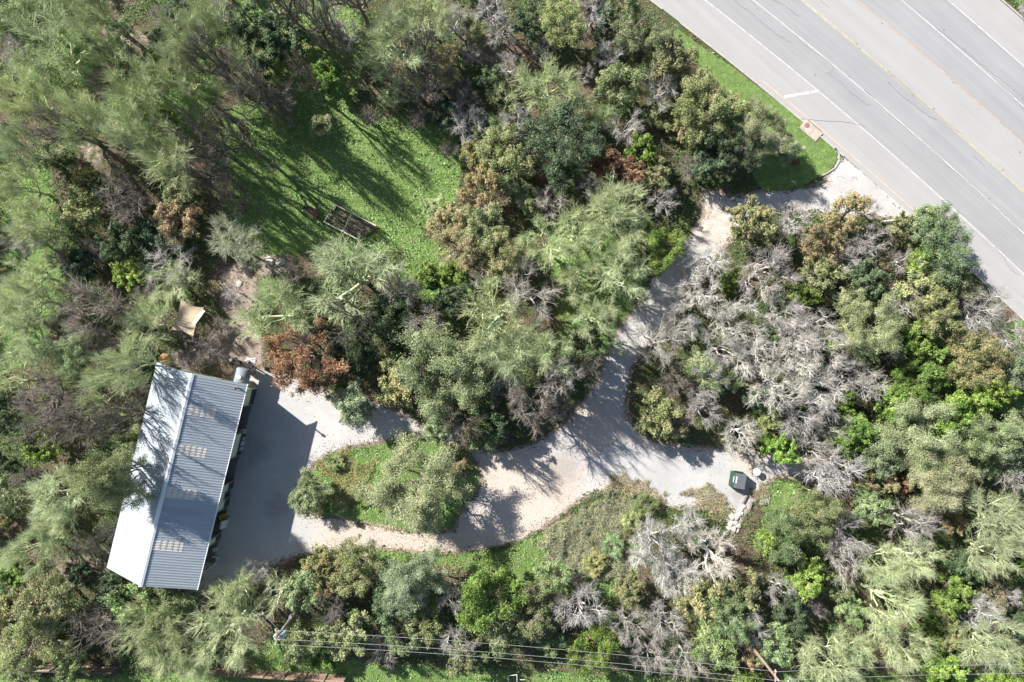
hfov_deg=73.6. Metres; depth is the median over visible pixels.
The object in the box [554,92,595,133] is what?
mossy tree
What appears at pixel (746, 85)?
grass verge
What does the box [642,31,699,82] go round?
autumn oak
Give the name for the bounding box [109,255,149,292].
evergreen tree
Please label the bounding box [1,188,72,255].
mossy tree
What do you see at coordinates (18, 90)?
mossy tree
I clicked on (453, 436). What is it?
bleached tree
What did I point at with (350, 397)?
live oak
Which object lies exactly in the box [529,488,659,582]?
sage grass
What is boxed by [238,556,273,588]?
leafless tree
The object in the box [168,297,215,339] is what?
shade sail
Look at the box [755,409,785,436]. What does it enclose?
autumn oak
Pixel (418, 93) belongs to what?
brushy tree
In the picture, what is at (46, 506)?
mossy tree
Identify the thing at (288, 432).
driveway
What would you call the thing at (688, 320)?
leafless tree
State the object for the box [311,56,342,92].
evergreen tree
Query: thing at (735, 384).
leafy tree
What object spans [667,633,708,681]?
leafless tree
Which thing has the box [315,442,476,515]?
island grass
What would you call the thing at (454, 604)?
leafless tree
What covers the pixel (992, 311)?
leafless tree
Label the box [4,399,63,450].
brushy tree
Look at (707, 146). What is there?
evergreen shrub
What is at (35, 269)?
mossy tree
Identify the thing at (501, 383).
leafless tree
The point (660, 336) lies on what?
leafless tree
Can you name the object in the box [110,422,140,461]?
leafy tree
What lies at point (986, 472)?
leafy tree
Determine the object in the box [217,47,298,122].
tall tree
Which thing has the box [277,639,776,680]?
power line
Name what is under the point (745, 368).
bleached tree
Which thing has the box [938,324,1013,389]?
autumn oak
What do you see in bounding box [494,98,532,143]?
leafless tree
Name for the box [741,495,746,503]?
kerb block
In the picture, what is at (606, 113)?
mossy tree
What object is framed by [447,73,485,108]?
brushy tree
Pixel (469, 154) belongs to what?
autumn oak
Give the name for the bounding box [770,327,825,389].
bleached tree
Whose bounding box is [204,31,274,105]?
mossy tree
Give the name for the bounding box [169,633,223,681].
mossy tree
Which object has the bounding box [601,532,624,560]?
leafy tree
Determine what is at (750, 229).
autumn oak
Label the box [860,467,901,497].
autumn oak
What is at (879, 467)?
leafy tree
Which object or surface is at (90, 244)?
brushy tree
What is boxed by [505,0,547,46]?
evergreen shrub
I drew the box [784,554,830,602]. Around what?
evergreen tree
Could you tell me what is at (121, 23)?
leafy tree
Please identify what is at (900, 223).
autumn oak
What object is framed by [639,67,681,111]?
leafless tree
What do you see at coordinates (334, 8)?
leafless tree
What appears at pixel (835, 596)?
leafy tree
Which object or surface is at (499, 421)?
evergreen shrub
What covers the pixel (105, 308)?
brushy tree
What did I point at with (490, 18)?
leafless tree
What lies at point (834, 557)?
leafless tree
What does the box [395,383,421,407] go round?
autumn oak
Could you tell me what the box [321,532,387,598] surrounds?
autumn oak
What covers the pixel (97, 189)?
evergreen shrub
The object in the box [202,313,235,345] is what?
brushy tree
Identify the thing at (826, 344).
evergreen tree
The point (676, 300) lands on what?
leafless tree
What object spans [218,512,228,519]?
utility cart
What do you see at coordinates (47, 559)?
mossy tree
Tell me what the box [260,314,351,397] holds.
rust shrub
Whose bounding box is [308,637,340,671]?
evergreen tree
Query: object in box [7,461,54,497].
brushy tree
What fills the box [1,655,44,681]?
autumn oak
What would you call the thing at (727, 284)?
evergreen tree
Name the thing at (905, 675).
power line
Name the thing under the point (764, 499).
pallet
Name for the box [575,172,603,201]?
leafless tree
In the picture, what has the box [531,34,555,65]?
leafless tree
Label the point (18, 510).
leafy tree
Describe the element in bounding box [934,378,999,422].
evergreen tree
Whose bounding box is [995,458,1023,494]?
leafless tree
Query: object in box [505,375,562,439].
brushy tree
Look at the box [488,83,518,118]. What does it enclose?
mossy tree
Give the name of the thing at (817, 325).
leafless tree
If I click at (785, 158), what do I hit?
live oak
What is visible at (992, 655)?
mossy tree
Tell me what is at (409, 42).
tall tree
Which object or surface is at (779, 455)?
evergreen tree
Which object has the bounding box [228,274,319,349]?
mossy tree
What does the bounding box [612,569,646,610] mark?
autumn oak
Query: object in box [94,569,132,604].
evergreen shrub
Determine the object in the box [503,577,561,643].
leafy tree
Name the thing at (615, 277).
mossy tree
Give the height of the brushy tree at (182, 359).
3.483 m
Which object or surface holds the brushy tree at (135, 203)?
on the ground at (258, 180)
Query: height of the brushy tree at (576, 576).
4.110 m
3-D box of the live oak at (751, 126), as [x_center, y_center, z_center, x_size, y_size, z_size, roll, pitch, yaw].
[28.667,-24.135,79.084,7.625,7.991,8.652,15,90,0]
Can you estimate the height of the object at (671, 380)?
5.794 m
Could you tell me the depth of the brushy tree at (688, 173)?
80.23 m
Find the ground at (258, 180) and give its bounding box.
[0,0,1023,681]
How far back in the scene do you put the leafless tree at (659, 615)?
78.98 m
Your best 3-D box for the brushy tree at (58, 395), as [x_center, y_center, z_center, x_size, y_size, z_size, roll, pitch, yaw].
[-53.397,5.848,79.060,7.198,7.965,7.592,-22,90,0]
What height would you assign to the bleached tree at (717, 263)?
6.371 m
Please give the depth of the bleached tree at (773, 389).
77.89 m
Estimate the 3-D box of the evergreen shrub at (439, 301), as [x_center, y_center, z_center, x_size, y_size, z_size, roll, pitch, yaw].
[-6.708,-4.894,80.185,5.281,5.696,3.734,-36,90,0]
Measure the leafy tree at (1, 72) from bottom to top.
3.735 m
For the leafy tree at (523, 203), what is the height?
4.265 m
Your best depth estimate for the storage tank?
80.22 m
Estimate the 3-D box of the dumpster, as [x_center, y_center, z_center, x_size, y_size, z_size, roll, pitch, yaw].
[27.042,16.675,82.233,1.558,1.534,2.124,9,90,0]
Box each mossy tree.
[0,0,108,91]
[0,56,72,125]
[0,116,53,166]
[0,155,50,219]
[0,254,67,304]
[0,275,73,336]
[0,290,46,352]
[0,311,62,371]
[0,360,38,397]
[0,520,58,583]
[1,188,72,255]
[16,510,72,558]
[20,87,114,149]
[20,463,93,540]
[51,0,125,34]
[57,15,131,70]
[72,361,138,419]
[79,331,171,392]
[92,93,165,158]
[93,51,172,133]
[104,590,192,667]
[118,289,174,355]
[128,117,201,198]
[131,36,215,100]
[134,623,197,681]
[143,259,202,310]
[146,0,228,66]
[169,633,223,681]
[178,581,266,675]
[185,0,239,34]
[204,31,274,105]
[204,564,258,619]
[205,210,263,270]
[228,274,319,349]
[255,566,299,619]
[300,229,408,326]
[352,0,436,88]
[368,60,408,105]
[376,82,405,108]
[386,0,460,47]
[455,270,535,355]
[466,315,557,386]
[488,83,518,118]
[509,51,589,121]
[510,211,582,272]
[521,329,573,380]
[551,201,605,263]
[553,260,603,309]
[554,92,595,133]
[569,295,621,342]
[579,167,649,242]
[580,241,654,300]
[584,173,653,265]
[591,105,616,130]
[600,334,627,357]
[619,286,651,311]
[792,632,858,681]
[830,623,879,681]
[852,540,909,588]
[860,556,930,643]
[863,620,940,676]
[885,532,949,591]
[957,604,1023,678]
[962,481,1023,561]
[962,527,1023,583]
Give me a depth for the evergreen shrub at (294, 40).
78.85 m
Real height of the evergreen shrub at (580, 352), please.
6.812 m
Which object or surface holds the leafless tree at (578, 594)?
on the ground at (258, 180)
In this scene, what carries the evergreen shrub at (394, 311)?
on the ground at (258, 180)
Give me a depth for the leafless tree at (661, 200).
79.84 m
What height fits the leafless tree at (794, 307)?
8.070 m
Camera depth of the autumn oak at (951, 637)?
80.69 m
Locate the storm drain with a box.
[799,119,822,141]
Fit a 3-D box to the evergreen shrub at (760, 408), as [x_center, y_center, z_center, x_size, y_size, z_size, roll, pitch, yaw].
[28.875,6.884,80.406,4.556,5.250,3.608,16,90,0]
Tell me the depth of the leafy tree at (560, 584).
79.08 m
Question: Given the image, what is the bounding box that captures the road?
[652,0,1023,318]
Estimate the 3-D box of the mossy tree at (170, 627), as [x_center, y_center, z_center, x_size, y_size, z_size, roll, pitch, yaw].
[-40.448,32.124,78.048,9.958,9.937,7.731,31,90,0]
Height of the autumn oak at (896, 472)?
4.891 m
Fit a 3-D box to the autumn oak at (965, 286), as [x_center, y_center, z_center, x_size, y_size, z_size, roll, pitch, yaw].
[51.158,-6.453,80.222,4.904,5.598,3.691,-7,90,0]
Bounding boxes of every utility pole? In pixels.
[262,599,306,644]
[745,636,779,681]
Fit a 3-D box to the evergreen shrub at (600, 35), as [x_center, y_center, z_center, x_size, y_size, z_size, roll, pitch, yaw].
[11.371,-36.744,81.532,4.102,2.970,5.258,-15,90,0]
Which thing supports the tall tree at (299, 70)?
on the ground at (258, 180)
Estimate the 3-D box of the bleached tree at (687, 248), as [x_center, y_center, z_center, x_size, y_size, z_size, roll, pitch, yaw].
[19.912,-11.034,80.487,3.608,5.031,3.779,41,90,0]
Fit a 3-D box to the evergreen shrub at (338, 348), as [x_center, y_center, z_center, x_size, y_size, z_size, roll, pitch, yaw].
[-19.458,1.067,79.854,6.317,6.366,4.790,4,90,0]
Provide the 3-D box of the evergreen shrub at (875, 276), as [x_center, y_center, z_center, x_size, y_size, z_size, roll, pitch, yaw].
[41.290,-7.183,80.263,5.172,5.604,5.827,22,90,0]
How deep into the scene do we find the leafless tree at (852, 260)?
80.46 m
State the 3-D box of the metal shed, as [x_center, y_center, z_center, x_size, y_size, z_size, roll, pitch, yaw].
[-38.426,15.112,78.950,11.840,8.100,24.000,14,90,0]
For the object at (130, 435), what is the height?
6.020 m
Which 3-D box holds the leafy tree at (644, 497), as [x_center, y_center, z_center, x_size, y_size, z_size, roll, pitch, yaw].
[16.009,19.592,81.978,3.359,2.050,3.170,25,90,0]
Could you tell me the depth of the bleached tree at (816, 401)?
77.96 m
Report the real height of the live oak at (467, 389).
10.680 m
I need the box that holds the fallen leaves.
[249,176,857,572]
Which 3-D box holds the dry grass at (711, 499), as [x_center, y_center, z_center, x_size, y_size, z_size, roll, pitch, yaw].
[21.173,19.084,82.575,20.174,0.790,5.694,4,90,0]
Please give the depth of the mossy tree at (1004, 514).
76.98 m
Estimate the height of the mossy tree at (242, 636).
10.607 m
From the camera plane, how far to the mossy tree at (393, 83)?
78.93 m
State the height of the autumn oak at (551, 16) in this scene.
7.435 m
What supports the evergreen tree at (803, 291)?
on the ground at (258, 180)
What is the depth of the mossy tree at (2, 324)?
77.59 m
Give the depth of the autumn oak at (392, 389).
78.11 m
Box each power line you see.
[275,630,775,671]
[275,644,740,681]
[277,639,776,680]
[779,664,1023,671]
[783,673,1023,680]
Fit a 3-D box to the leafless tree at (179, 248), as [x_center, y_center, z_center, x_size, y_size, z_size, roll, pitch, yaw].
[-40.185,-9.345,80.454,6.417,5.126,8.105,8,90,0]
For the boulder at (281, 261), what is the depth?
82.82 m
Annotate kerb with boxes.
[649,0,1023,320]
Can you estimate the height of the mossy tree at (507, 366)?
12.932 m
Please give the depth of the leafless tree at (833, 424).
79.34 m
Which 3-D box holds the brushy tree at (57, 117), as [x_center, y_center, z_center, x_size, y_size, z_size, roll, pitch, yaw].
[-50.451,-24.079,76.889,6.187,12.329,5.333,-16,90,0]
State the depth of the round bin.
82.05 m
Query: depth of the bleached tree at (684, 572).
78.76 m
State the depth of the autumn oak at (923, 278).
78.04 m
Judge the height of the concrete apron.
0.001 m
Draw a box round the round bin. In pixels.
[752,468,760,475]
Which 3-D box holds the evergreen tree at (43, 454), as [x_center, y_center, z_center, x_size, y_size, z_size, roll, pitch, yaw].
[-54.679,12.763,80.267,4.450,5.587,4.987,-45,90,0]
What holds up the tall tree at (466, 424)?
on the ground at (258, 180)
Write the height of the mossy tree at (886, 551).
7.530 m
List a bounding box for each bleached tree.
[441,416,462,443]
[624,512,688,577]
[651,548,699,601]
[665,241,696,263]
[671,271,725,313]
[673,499,709,547]
[676,261,709,295]
[683,526,738,585]
[689,242,733,277]
[704,293,770,344]
[720,416,763,459]
[722,326,779,381]
[743,354,812,417]
[769,308,819,364]
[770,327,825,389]
[791,353,852,422]
[801,328,852,374]
[851,360,889,401]
[886,286,925,317]
[954,593,1008,634]
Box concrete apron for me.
[700,191,734,248]
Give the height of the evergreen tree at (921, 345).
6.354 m
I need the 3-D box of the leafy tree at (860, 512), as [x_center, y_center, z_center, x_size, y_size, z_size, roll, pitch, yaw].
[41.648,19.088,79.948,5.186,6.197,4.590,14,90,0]
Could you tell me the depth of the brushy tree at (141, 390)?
79.41 m
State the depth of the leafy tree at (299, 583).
78.53 m
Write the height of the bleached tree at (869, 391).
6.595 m
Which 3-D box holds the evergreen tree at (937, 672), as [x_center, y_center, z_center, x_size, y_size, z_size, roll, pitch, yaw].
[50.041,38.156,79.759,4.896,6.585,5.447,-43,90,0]
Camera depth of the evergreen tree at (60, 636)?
80.86 m
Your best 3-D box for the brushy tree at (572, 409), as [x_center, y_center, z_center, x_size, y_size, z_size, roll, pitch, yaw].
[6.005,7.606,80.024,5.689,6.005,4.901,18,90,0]
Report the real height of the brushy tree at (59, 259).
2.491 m
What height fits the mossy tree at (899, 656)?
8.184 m
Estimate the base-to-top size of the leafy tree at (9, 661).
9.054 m
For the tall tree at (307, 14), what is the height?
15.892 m
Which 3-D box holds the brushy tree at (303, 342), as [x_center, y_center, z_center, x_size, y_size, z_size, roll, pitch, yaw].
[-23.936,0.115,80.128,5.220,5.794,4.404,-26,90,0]
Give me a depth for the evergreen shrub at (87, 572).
80.29 m
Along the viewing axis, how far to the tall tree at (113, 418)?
73.23 m
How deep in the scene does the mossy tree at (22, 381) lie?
79.13 m
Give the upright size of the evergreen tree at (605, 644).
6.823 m
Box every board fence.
[8,663,117,674]
[202,667,346,681]
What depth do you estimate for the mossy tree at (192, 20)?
74.37 m
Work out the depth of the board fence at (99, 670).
81.90 m
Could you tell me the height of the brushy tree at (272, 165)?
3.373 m
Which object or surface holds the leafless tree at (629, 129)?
on the ground at (258, 180)
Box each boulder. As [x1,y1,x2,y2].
[158,353,170,365]
[264,256,273,265]
[277,259,284,265]
[729,514,734,519]
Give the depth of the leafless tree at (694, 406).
79.34 m
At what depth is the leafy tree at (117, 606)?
78.51 m
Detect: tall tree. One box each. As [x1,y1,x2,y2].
[72,395,147,445]
[147,96,235,170]
[174,151,242,189]
[175,23,242,90]
[189,98,264,161]
[212,172,260,218]
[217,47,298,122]
[243,73,297,126]
[250,0,310,30]
[275,0,331,43]
[282,45,326,101]
[308,0,355,66]
[320,0,374,27]
[321,290,373,345]
[397,3,449,76]
[442,403,485,451]
[572,350,605,396]
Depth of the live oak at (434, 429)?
78.95 m
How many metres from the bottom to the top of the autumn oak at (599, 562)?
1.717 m
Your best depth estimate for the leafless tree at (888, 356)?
80.91 m
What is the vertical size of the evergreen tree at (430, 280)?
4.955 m
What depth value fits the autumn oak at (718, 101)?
77.03 m
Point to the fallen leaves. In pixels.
(551, 435)
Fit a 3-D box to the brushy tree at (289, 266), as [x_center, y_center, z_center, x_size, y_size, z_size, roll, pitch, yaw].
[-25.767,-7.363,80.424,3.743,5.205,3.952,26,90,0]
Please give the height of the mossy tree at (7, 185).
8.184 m
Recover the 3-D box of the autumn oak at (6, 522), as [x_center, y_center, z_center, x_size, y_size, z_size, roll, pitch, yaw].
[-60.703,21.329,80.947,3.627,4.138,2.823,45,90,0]
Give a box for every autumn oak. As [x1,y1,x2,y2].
[0,510,12,530]
[0,587,45,639]
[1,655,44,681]
[10,566,79,649]
[60,184,104,233]
[67,165,100,193]
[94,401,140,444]
[153,196,204,247]
[156,175,198,214]
[300,542,338,587]
[302,553,342,601]
[318,607,370,661]
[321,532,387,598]
[352,479,374,505]
[375,351,414,406]
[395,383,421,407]
[406,41,462,90]
[425,203,464,246]
[432,220,480,272]
[440,444,471,475]
[444,632,490,678]
[452,200,509,251]
[456,164,501,211]
[459,134,489,168]
[473,122,535,194]
[476,229,535,280]
[537,0,590,48]
[581,547,607,578]
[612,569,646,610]
[632,385,683,441]
[640,156,670,192]
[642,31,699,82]
[668,412,688,438]
[670,64,743,146]
[671,106,712,142]
[672,573,723,623]
[701,90,758,142]
[715,566,763,611]
[725,194,777,247]
[741,638,771,670]
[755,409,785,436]
[792,255,849,294]
[796,222,843,268]
[820,189,873,237]
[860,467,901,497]
[884,210,916,235]
[892,261,946,311]
[892,448,912,475]
[894,285,963,339]
[935,618,971,655]
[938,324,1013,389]
[939,509,968,536]
[940,270,975,299]
[974,579,1008,612]
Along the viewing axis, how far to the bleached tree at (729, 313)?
78.34 m
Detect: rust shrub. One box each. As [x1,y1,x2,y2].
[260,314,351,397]
[585,144,625,179]
[611,154,646,184]
[888,474,914,498]
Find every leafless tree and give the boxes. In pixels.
[0,31,26,68]
[0,218,48,259]
[93,519,117,543]
[138,232,195,290]
[188,571,228,602]
[193,0,236,29]
[221,278,246,303]
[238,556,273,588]
[299,0,348,34]
[330,15,365,52]
[367,632,398,670]
[376,261,424,311]
[400,302,445,355]
[431,576,466,615]
[435,1,469,37]
[435,618,476,661]
[446,93,488,143]
[460,43,481,65]
[466,0,511,34]
[469,265,491,290]
[482,357,520,407]
[484,13,516,47]
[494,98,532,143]
[495,52,519,80]
[497,254,565,327]
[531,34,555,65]
[534,183,572,220]
[536,351,584,399]
[550,576,612,628]
[574,0,613,36]
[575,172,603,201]
[577,62,595,82]
[593,38,626,66]
[602,105,645,144]
[609,594,651,651]
[627,313,691,369]
[628,637,672,675]
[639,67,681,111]
[639,598,686,642]
[646,184,679,217]
[657,301,703,351]
[665,285,697,313]
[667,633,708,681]
[680,385,726,429]
[682,358,730,403]
[692,328,751,367]
[721,608,773,647]
[732,240,811,302]
[753,290,812,334]
[764,570,797,607]
[775,200,812,245]
[776,394,830,443]
[791,443,871,499]
[794,432,842,473]
[795,305,843,341]
[802,406,856,446]
[820,351,871,395]
[824,536,868,590]
[826,504,877,558]
[827,240,869,271]
[845,220,893,257]
[859,199,883,222]
[882,349,908,368]
[884,494,951,556]
[886,245,915,273]
[950,283,1014,336]
[987,313,1023,359]
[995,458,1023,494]
[995,581,1022,608]
[1018,0,1023,16]
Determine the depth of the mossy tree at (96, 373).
77.72 m
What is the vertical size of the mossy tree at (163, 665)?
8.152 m
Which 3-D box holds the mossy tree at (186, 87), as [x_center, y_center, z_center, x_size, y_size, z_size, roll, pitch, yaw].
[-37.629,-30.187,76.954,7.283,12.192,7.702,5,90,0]
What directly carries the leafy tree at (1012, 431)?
on the ground at (258, 180)
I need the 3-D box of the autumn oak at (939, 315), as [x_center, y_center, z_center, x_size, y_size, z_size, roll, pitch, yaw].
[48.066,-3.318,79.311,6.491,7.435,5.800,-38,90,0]
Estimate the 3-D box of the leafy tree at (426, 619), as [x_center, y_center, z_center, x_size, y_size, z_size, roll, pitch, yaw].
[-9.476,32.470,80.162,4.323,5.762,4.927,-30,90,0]
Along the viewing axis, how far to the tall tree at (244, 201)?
75.12 m
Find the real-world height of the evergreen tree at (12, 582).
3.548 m
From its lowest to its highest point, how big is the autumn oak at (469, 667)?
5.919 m
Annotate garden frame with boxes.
[323,204,377,240]
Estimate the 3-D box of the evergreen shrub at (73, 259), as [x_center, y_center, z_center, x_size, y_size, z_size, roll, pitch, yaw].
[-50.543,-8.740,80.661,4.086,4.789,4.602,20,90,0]
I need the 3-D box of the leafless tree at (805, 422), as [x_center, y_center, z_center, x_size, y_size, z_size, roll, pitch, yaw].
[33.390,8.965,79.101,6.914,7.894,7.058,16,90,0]
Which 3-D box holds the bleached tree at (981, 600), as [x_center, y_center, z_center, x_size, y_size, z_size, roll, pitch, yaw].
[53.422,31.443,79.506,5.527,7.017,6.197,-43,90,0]
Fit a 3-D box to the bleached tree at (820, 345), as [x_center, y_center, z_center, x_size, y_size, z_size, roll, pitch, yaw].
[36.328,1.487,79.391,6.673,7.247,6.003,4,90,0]
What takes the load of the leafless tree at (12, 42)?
on the ground at (258, 180)
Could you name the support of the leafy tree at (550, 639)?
on the ground at (258, 180)
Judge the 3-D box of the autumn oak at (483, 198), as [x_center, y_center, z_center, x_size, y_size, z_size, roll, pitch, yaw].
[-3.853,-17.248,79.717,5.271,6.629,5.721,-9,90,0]
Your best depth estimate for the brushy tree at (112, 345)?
79.28 m
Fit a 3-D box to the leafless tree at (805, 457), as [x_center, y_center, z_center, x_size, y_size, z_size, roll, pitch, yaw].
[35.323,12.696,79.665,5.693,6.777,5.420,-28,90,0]
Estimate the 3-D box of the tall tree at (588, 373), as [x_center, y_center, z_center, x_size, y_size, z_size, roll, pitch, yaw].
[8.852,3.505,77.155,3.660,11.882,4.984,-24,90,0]
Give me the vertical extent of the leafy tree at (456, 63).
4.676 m
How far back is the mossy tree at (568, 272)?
78.53 m
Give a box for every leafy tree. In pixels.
[0,0,64,57]
[0,61,8,89]
[0,230,5,240]
[0,471,34,519]
[0,605,74,681]
[29,139,70,170]
[48,322,104,383]
[50,648,88,681]
[97,582,169,624]
[105,15,135,49]
[109,44,152,80]
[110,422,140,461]
[154,588,195,617]
[263,0,308,28]
[279,618,324,668]
[282,566,325,613]
[302,305,339,333]
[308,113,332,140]
[323,451,348,471]
[381,617,426,656]
[410,596,448,649]
[420,194,445,225]
[437,38,461,67]
[460,9,488,49]
[464,420,498,450]
[471,112,503,151]
[478,611,532,661]
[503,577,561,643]
[512,178,545,217]
[532,560,574,597]
[535,630,567,656]
[590,60,647,108]
[600,0,641,33]
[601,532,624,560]
[611,5,679,73]
[620,508,641,531]
[632,491,660,516]
[643,98,680,132]
[680,344,723,391]
[689,618,740,674]
[700,578,758,646]
[708,366,747,396]
[752,506,816,565]
[752,619,794,668]
[772,487,846,553]
[821,573,851,602]
[833,589,869,631]
[844,423,905,479]
[850,483,896,527]
[850,668,872,681]
[903,199,982,290]
[951,408,1023,462]
[964,450,1004,482]
[993,401,1023,423]
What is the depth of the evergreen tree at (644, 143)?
79.19 m
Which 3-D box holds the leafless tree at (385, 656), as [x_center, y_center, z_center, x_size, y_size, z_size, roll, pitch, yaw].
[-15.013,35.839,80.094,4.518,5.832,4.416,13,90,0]
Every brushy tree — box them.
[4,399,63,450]
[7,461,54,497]
[9,363,75,424]
[18,91,99,146]
[37,384,110,451]
[39,242,70,274]
[40,309,81,346]
[48,271,138,340]
[59,598,132,660]
[66,529,102,561]
[74,235,110,268]
[80,325,127,368]
[83,65,115,98]
[89,165,156,231]
[113,367,150,402]
[130,280,162,305]
[146,3,172,28]
[170,324,227,370]
[182,139,237,197]
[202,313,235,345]
[215,39,249,75]
[265,73,295,115]
[265,156,279,172]
[276,262,306,289]
[285,326,317,357]
[309,586,347,626]
[353,104,383,127]
[393,62,444,118]
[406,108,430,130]
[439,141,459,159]
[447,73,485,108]
[454,190,474,210]
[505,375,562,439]
[543,388,583,429]
[568,567,585,594]
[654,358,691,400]
[671,152,708,185]
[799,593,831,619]
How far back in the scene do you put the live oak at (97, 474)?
70.20 m
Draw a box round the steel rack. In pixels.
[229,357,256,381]
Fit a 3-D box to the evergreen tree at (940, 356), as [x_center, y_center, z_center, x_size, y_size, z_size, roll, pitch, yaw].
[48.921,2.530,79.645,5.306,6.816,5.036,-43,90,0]
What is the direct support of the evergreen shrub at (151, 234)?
on the ground at (258, 180)
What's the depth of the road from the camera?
82.97 m
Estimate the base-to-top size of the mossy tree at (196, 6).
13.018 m
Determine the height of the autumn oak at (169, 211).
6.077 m
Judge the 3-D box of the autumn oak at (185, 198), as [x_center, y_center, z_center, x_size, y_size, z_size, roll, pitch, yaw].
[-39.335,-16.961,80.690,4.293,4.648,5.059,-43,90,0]
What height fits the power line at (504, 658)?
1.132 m
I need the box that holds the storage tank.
[233,367,255,383]
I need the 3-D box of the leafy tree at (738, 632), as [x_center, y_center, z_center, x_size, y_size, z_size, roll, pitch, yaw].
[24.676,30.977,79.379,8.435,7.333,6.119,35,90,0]
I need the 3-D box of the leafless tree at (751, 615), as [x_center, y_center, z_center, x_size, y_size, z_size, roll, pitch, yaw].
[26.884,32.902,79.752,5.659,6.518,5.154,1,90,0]
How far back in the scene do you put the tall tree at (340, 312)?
74.62 m
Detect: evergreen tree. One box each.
[0,553,26,588]
[19,428,63,468]
[47,615,78,646]
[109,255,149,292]
[146,99,181,139]
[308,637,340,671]
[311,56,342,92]
[412,258,443,291]
[440,260,468,287]
[455,548,529,635]
[565,623,622,678]
[622,130,657,167]
[642,219,688,276]
[716,268,744,295]
[732,671,765,681]
[752,515,793,559]
[758,429,802,467]
[761,319,782,348]
[774,338,800,360]
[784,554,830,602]
[786,279,823,310]
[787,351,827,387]
[808,331,832,356]
[824,408,883,458]
[831,385,857,415]
[871,385,911,430]
[882,355,944,404]
[887,319,939,360]
[901,341,957,391]
[902,239,946,273]
[906,609,945,649]
[914,645,971,681]
[928,402,976,442]
[929,572,979,620]
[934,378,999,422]
[969,641,1023,681]
[978,374,1022,412]
[1009,545,1023,575]
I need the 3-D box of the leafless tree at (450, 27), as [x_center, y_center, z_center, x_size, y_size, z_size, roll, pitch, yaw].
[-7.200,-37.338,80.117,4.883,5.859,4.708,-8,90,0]
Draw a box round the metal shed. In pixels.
[107,362,256,589]
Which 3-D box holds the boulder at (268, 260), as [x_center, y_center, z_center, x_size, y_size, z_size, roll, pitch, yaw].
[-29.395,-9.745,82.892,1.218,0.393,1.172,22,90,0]
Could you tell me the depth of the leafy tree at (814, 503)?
77.74 m
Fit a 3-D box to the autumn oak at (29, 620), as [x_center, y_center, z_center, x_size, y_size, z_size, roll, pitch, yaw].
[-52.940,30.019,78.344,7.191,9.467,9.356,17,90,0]
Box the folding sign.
[219,520,227,528]
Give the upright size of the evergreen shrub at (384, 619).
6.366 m
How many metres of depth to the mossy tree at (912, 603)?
76.88 m
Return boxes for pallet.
[759,495,769,505]
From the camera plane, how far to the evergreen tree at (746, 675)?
80.62 m
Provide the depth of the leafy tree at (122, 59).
80.88 m
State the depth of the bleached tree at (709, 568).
78.30 m
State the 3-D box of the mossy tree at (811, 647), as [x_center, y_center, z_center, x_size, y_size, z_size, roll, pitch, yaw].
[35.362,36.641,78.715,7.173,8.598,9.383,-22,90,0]
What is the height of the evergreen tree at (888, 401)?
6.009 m
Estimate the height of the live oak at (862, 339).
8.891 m
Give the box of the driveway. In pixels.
[196,156,909,590]
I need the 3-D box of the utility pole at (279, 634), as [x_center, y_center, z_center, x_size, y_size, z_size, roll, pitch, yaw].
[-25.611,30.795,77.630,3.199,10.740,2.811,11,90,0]
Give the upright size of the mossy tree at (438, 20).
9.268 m
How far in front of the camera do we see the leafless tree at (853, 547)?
78.98 m
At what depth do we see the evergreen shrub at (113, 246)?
78.68 m
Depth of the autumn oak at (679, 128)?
79.52 m
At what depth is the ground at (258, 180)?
83.00 m
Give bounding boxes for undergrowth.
[0,0,1023,681]
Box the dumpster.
[728,470,746,489]
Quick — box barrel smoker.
[303,204,321,218]
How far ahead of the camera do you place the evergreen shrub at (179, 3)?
80.61 m
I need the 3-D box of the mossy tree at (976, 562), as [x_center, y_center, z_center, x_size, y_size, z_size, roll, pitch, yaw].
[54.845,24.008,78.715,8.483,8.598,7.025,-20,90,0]
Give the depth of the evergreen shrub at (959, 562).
79.16 m
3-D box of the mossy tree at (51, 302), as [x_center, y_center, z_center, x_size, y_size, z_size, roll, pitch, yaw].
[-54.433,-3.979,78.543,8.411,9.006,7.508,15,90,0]
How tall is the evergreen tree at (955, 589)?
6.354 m
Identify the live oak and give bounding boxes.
[59,441,153,513]
[288,466,334,519]
[323,378,379,427]
[347,427,474,541]
[374,543,450,619]
[387,314,500,424]
[416,411,454,450]
[730,89,796,166]
[764,131,806,167]
[821,284,876,331]
[826,287,907,361]
[872,394,964,479]
[906,446,983,513]
[907,203,958,244]
[981,340,1023,391]
[991,421,1023,474]
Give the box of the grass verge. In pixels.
[674,29,836,190]
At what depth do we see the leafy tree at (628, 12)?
78.92 m
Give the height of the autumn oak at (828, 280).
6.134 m
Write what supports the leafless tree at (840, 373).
on the ground at (258, 180)
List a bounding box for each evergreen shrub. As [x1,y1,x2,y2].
[0,381,30,429]
[0,451,21,477]
[57,246,97,285]
[63,559,101,587]
[89,172,121,200]
[93,217,146,261]
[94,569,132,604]
[138,218,194,266]
[143,22,175,55]
[162,0,194,30]
[223,0,277,46]
[238,21,288,82]
[262,16,313,58]
[294,276,336,311]
[316,334,368,370]
[336,295,398,362]
[371,577,406,630]
[372,294,419,343]
[429,97,461,133]
[429,280,474,317]
[470,395,521,443]
[472,62,504,99]
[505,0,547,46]
[518,97,605,182]
[538,158,580,198]
[563,320,603,371]
[592,10,625,53]
[689,125,730,180]
[708,131,765,181]
[741,386,778,417]
[752,324,781,352]
[771,591,808,637]
[845,253,894,304]
[944,548,988,584]
[947,435,973,464]
[999,608,1023,641]
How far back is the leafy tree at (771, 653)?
78.69 m
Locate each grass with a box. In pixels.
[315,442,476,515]
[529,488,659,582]
[605,472,770,522]

